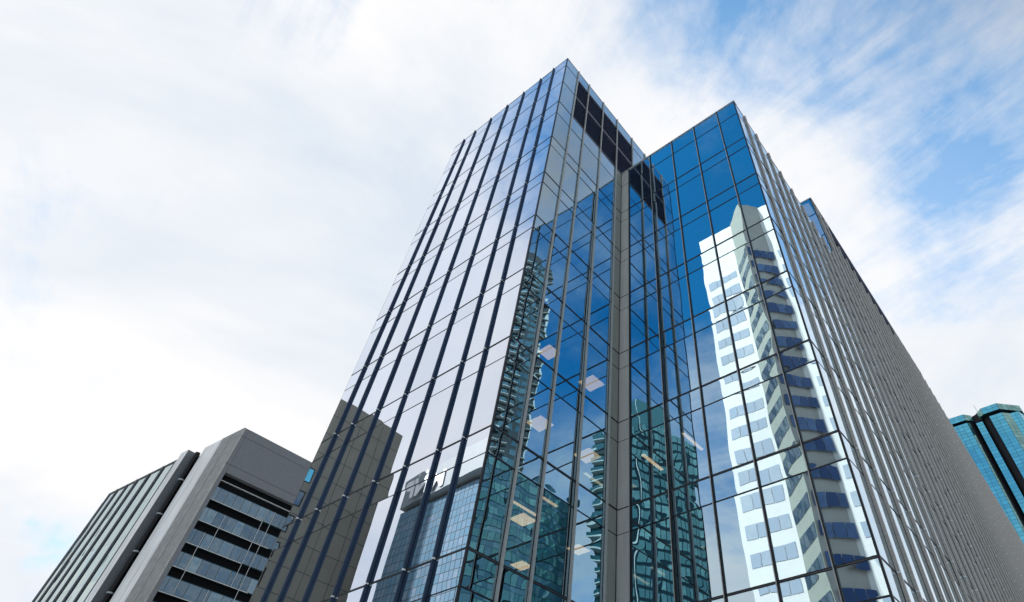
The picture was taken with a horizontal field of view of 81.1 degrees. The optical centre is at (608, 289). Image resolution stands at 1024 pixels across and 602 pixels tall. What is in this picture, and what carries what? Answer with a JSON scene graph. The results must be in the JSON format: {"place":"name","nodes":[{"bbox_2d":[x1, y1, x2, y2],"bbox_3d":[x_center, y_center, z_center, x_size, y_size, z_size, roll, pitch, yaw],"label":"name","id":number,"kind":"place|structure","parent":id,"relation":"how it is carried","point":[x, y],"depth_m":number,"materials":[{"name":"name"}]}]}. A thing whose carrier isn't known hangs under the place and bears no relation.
{"place":"outdoors","nodes":[
{"label":"outdoors","id":0,"kind":"place"},
{"bbox_2d":[32,428,311,601],"bbox_3d":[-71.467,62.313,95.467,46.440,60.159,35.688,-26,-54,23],"label":"concrete office building","id":1,"kind":"structure","parent":0,"point":[207,525],"depth_m":95.26,"materials":[{"name":"grey concrete"}]},
{"bbox_2d":[35,564,63,601],"bbox_3d":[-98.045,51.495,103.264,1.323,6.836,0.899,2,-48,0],"label":"side window","id":2,"kind":"structure","parent":1,"relation":"in","point":[59,568],"depth_m":103.45,"materials":[{"name":"grey glass"}]},
{"bbox_2d":[42,591,67,601],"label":"side window","id":3,"kind":"structure","parent":1,"relation":"in","point":[62,595],"depth_m":96.43,"materials":[{"name":"grey glass"}]},
{"bbox_2d":[41,559,73,601],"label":"side window","id":4,"kind":"structure","parent":1,"relation":"in","point":[69,563],"depth_m":101.97,"materials":[{"name":"grey glass"}]},
{"bbox_2d":[51,555,83,597],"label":"side window","id":5,"kind":"structure","parent":1,"relation":"in","point":[79,559],"depth_m":100.66,"materials":[{"name":"grey glass"}]},
{"bbox_2d":[66,585,82,601],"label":"side window","id":6,"kind":"structure","parent":1,"relation":"in","point":[76,590],"depth_m":94.15,"materials":[{"name":"grey glass"}]},
{"bbox_2d":[61,527,89,564],"bbox_3d":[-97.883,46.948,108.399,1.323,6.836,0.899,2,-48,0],"label":"side window","id":7,"kind":"structure","parent":1,"relation":"in","point":[86,530],"depth_m":108.34,"materials":[{"name":"grey glass"}]},
{"bbox_2d":[62,549,96,592],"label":"side window","id":8,"kind":"structure","parent":1,"relation":"in","point":[90,555],"depth_m":99.20,"materials":[{"name":"grey glass"}]},
{"bbox_2d":[70,522,99,560],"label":"side window","id":9,"kind":"structure","parent":1,"relation":"in","point":[95,526],"depth_m":107.19,"materials":[{"name":"grey glass"}]},
{"bbox_2d":[77,579,97,601],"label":"side window","id":10,"kind":"structure","parent":1,"relation":"in","point":[91,584],"depth_m":92.16,"materials":[{"name":"grey glass"}]},
{"bbox_2d":[76,543,110,587],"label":"side window","id":11,"kind":"structure","parent":1,"relation":"in","point":[104,548],"depth_m":97.54,"materials":[{"name":"grey glass"}]},
{"bbox_2d":[80,518,108,555],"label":"side window","id":12,"kind":"structure","parent":1,"relation":"in","point":[99,530],"depth_m":105.80,"materials":[{"name":"grey glass"}]},
{"bbox_2d":[88,493,113,526],"bbox_3d":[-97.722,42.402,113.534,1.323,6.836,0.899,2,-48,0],"label":"side window","id":13,"kind":"structure","parent":1,"relation":"in","point":[91,523],"depth_m":113.62,"materials":[{"name":"grey glass"}]},
{"bbox_2d":[91,512,121,551],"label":"side window","id":14,"kind":"structure","parent":1,"relation":"in","point":[116,517],"depth_m":104.35,"materials":[{"name":"grey glass"}]},
{"bbox_2d":[90,537,124,581],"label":"side window","id":15,"kind":"structure","parent":1,"relation":"in","point":[118,543],"depth_m":95.82,"materials":[{"name":"grey glass"}]},
{"bbox_2d":[96,488,123,523],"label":"side window","id":16,"kind":"structure","parent":1,"relation":"in","point":[109,506],"depth_m":112.35,"materials":[{"name":"grey glass"}]},
{"bbox_2d":[106,483,133,518],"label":"side window","id":17,"kind":"structure","parent":1,"relation":"in","point":[129,486],"depth_m":110.96,"materials":[{"name":"grey glass"}]},
{"bbox_2d":[104,505,136,545],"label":"side window","id":18,"kind":"structure","parent":1,"relation":"in","point":[130,510],"depth_m":102.66,"materials":[{"name":"grey glass"}]},
{"bbox_2d":[117,478,144,513],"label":"side window","id":19,"kind":"structure","parent":1,"relation":"in","point":[139,483],"depth_m":109.46,"materials":[{"name":"grey glass"}]},
{"bbox_2d":[118,498,150,539],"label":"side window","id":20,"kind":"structure","parent":1,"relation":"in","point":[133,520],"depth_m":100.95,"materials":[{"name":"grey glass"}]},
{"bbox_2d":[129,471,158,507],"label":"side window","id":21,"kind":"structure","parent":1,"relation":"in","point":[152,477],"depth_m":107.75,"materials":[{"name":"grey glass"}]},
{"bbox_2d":[143,464,172,501],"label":"side window","id":22,"kind":"structure","parent":1,"relation":"in","point":[166,469],"depth_m":106.11,"materials":[{"name":"grey glass"}]},
{"bbox_2d":[159,576,169,590],"bbox_3d":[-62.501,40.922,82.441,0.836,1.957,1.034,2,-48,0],"label":"window","id":23,"kind":"structure","parent":1,"relation":"in","point":[167,578],"depth_m":82.62,"materials":[{"name":"blue glass"}]},
{"bbox_2d":[163,577,179,593],"bbox_3d":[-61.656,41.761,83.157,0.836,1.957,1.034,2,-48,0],"label":"window","id":24,"kind":"structure","parent":1,"relation":"in","point":[171,585],"depth_m":83.13,"materials":[{"name":"blue glass"}]},
{"bbox_2d":[173,551,183,565],"bbox_3d":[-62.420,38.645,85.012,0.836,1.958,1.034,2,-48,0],"label":"window","id":25,"kind":"structure","parent":1,"relation":"in","point":[180,555],"depth_m":85.20,"materials":[{"name":"blue glass"}]},
{"bbox_2d":[173,581,188,597],"bbox_3d":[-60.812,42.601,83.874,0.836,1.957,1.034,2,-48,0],"label":"window","id":26,"kind":"structure","parent":1,"relation":"in","point":[182,587],"depth_m":83.88,"materials":[{"name":"blue glass"}]},
{"bbox_2d":[177,553,191,569],"bbox_3d":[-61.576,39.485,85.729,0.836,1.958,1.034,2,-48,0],"label":"window","id":27,"kind":"structure","parent":1,"relation":"in","point":[186,558],"depth_m":85.68,"materials":[{"name":"blue glass"}]},
{"bbox_2d":[187,528,196,542],"bbox_3d":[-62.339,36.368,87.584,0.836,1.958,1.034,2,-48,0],"label":"window","id":28,"kind":"structure","parent":1,"relation":"in","point":[193,532],"depth_m":87.78,"materials":[{"name":"blue glass"}]},
{"bbox_2d":[183,584,201,601],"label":"window","id":29,"kind":"structure","parent":1,"relation":"in","point":[193,591],"depth_m":84.73,"materials":[{"name":"blue glass"}]},
{"bbox_2d":[187,557,201,572],"bbox_3d":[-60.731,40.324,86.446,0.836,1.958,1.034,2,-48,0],"label":"window","id":30,"kind":"structure","parent":1,"relation":"in","point":[195,563],"depth_m":86.44,"materials":[{"name":"blue glass"}]},
{"bbox_2d":[191,530,205,545],"bbox_3d":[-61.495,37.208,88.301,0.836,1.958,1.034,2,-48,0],"label":"window","id":31,"kind":"structure","parent":1,"relation":"in","point":[198,536],"depth_m":88.27,"materials":[{"name":"blue glass"}]},
{"bbox_2d":[196,589,210,601],"bbox_3d":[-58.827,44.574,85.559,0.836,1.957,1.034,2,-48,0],"label":"window","id":32,"kind":"structure","parent":1,"relation":"in","point":[203,593],"depth_m":85.64,"materials":[{"name":"blue glass"}]},
{"bbox_2d":[196,560,210,576],"bbox_3d":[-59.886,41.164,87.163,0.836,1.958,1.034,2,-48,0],"label":"window","id":33,"kind":"structure","parent":1,"relation":"in","point":[203,568],"depth_m":87.14,"materials":[{"name":"blue glass"}]},
{"bbox_2d":[199,507,208,520],"bbox_3d":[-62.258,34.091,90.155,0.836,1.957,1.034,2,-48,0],"label":"window","id":34,"kind":"structure","parent":1,"relation":"in","point":[206,509],"depth_m":90.34,"materials":[{"name":"blue glass"}]},
{"bbox_2d":[199,534,214,548],"bbox_3d":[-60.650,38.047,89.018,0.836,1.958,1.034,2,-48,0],"label":"window","id":35,"kind":"structure","parent":1,"relation":"in","point":[207,539],"depth_m":88.99,"materials":[{"name":"blue glass"}]},
{"bbox_2d":[203,509,217,523],"bbox_3d":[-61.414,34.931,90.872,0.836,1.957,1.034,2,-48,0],"label":"window","id":36,"kind":"structure","parent":1,"relation":"in","point":[211,514],"depth_m":90.85,"materials":[{"name":"blue glass"}]},
{"bbox_2d":[205,563,219,579],"bbox_3d":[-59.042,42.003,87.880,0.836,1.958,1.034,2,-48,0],"label":"window","id":37,"kind":"structure","parent":1,"relation":"in","point":[213,569],"depth_m":87.89,"materials":[{"name":"blue glass"}]},
{"bbox_2d":[207,592,222,601],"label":"window","id":38,"kind":"structure","parent":1,"relation":"in","point":[214,597],"depth_m":86.67,"materials":[{"name":"blue glass"}]},
{"bbox_2d":[209,537,222,552],"bbox_3d":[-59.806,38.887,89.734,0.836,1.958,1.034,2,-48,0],"label":"window","id":39,"kind":"structure","parent":1,"relation":"in","point":[216,543],"depth_m":89.74,"materials":[{"name":"blue glass"}]},
{"bbox_2d":[211,487,220,498],"bbox_3d":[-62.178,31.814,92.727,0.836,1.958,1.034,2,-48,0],"label":"window","id":40,"kind":"structure","parent":1,"relation":"in","point":[215,493],"depth_m":92.92,"materials":[{"name":"blue glass"}]},
{"bbox_2d":[212,512,228,528],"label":"window","id":41,"kind":"structure","parent":1,"relation":"in","point":[219,517],"depth_m":91.70,"materials":[{"name":"blue glass"}]},
{"bbox_2d":[215,489,228,502],"bbox_3d":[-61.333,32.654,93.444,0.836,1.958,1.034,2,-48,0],"label":"window","id":42,"kind":"structure","parent":1,"relation":"in","point":[222,494],"depth_m":93.44,"materials":[{"name":"blue glass"}]},
{"bbox_2d":[214,567,231,583],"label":"window","id":43,"kind":"structure","parent":1,"relation":"in","point":[223,574],"depth_m":88.72,"materials":[{"name":"blue glass"}]},
{"bbox_2d":[217,541,234,557],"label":"window","id":44,"kind":"structure","parent":1,"relation":"in","point":[226,548],"depth_m":90.59,"materials":[{"name":"blue glass"}]},
{"bbox_2d":[221,596,231,601],"bbox_3d":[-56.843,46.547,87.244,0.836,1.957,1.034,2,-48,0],"label":"window","id":45,"kind":"structure","parent":1,"relation":"in","point":[225,599],"depth_m":87.69,"materials":[{"name":"blue glass"}]},
{"bbox_2d":[223,517,236,531],"bbox_3d":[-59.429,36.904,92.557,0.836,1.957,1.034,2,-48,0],"label":"window","id":46,"kind":"structure","parent":1,"relation":"in","point":[230,524],"depth_m":92.55,"materials":[{"name":"blue glass"}]},
{"bbox_2d":[223,492,236,506],"bbox_3d":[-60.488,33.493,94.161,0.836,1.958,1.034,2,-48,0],"label":"window","id":47,"kind":"structure","parent":1,"relation":"in","point":[230,498],"depth_m":94.15,"materials":[{"name":"blue glass"}]},
{"bbox_2d":[226,571,242,587],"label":"window","id":48,"kind":"structure","parent":1,"relation":"in","point":[238,577],"depth_m":89.70,"materials":[{"name":"blue glass"}]},
{"bbox_2d":[229,546,242,560],"bbox_3d":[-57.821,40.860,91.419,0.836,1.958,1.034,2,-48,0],"label":"window","id":49,"kind":"structure","parent":1,"relation":"in","point":[236,552],"depth_m":91.42,"materials":[{"name":"blue glass"}]},
{"bbox_2d":[232,521,244,535],"bbox_3d":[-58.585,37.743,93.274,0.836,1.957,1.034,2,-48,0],"label":"window","id":50,"kind":"structure","parent":1,"relation":"in","point":[239,526],"depth_m":93.27,"materials":[{"name":"blue glass"}]},
{"bbox_2d":[232,496,244,509],"bbox_3d":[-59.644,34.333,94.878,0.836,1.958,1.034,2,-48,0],"label":"window","id":51,"kind":"structure","parent":1,"relation":"in","point":[238,502],"depth_m":94.86,"materials":[{"name":"blue glass"}]},
{"bbox_2d":[238,576,251,591],"bbox_3d":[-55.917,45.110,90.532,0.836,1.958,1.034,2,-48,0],"label":"window","id":52,"kind":"structure","parent":1,"relation":"in","point":[244,586],"depth_m":90.52,"materials":[{"name":"blue glass"}]},
{"bbox_2d":[238,549,253,564],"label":"window","id":53,"kind":"structure","parent":1,"relation":"in","point":[249,555],"depth_m":92.25,"materials":[{"name":"blue glass"}]},
{"bbox_2d":[240,499,251,513],"bbox_3d":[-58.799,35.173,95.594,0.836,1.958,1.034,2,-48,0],"label":"window","id":54,"kind":"structure","parent":1,"relation":"in","point":[247,504],"depth_m":95.59,"materials":[{"name":"blue glass"}]},
{"bbox_2d":[240,525,252,538],"bbox_3d":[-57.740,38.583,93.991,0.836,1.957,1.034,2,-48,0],"label":"window","id":55,"kind":"structure","parent":1,"relation":"in","point":[247,529],"depth_m":93.97,"materials":[{"name":"blue glass"}]},
{"bbox_2d":[246,579,257,593],"bbox_3d":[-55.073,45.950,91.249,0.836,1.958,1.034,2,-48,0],"label":"window","id":56,"kind":"structure","parent":1,"relation":"in","point":[250,589],"depth_m":91.14,"materials":[{"name":"blue glass"}]},
{"bbox_2d":[248,503,259,516],"bbox_3d":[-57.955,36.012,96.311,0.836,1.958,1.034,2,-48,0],"label":"window","id":57,"kind":"structure","parent":1,"relation":"in","point":[254,508],"depth_m":96.29,"materials":[{"name":"blue glass"}]},
{"bbox_2d":[248,528,260,542],"bbox_3d":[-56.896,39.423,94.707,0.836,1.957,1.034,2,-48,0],"label":"window","id":58,"kind":"structure","parent":1,"relation":"in","point":[254,531],"depth_m":94.69,"materials":[{"name":"blue glass"}]},
{"bbox_2d":[249,553,261,568],"bbox_3d":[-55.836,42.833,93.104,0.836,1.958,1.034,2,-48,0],"label":"window","id":59,"kind":"structure","parent":1,"relation":"in","point":[257,558],"depth_m":93.12,"materials":[{"name":"blue glass"}]},
{"bbox_2d":[255,507,267,519],"bbox_3d":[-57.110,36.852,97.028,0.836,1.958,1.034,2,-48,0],"label":"window","id":60,"kind":"structure","parent":1,"relation":"in","point":[262,511],"depth_m":97.00,"materials":[{"name":"blue glass"}]},
{"bbox_2d":[257,557,267,570],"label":"window","id":61,"kind":"structure","parent":1,"relation":"in","point":[263,561],"depth_m":93.75,"materials":[{"name":"blue glass"}]},
{"bbox_2d":[256,531,268,545],"bbox_3d":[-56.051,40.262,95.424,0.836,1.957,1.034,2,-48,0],"label":"window","id":62,"kind":"structure","parent":1,"relation":"in","point":[262,533],"depth_m":95.45,"materials":[{"name":"blue glass"}]},
{"bbox_2d":[263,510,275,523],"bbox_3d":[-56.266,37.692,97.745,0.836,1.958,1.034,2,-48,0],"label":"window","id":63,"kind":"structure","parent":1,"relation":"in","point":[269,515],"depth_m":97.73,"materials":[{"name":"blue glass"}]},
{"bbox_2d":[264,534,276,548],"bbox_3d":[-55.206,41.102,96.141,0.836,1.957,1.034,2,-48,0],"label":"window","id":64,"kind":"structure","parent":1,"relation":"in","point":[269,543],"depth_m":96.12,"materials":[{"name":"blue glass"}]},
{"bbox_2d":[271,514,282,527],"bbox_3d":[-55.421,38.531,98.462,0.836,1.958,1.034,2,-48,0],"label":"window","id":65,"kind":"structure","parent":1,"relation":"in","point":[277,519],"depth_m":98.45,"materials":[{"name":"blue glass"}]},
{"bbox_2d":[278,517,286,528],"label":"window","id":66,"kind":"structure","parent":1,"relation":"in","point":[281,525],"depth_m":98.98,"materials":[{"name":"blue glass"}]},
{"bbox_2d":[0,0,1023,601],"label":"sky","id":67,"kind":"structure","parent":0,"point":[211,211],"materials":[{"name":"white"}]},
{"bbox_2d":[249,58,1023,601],"bbox_3d":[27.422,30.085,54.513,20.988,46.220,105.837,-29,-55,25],"label":"glass tower","id":68,"kind":"structure","parent":0,"point":[603,358],"depth_m":23.72,"materials":[{"name":"blue glass"},{"name":"dark metal"}]},
{"bbox_2d":[949,403,1023,543],"bbox_3d":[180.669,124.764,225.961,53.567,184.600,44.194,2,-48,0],"label":"teal glass skyscraper","id":69,"kind":"structure","parent":0,"point":[991,437],"depth_m":263.74,"materials":[{"name":"teal glass"},{"name":"dark metal"}]}
]}

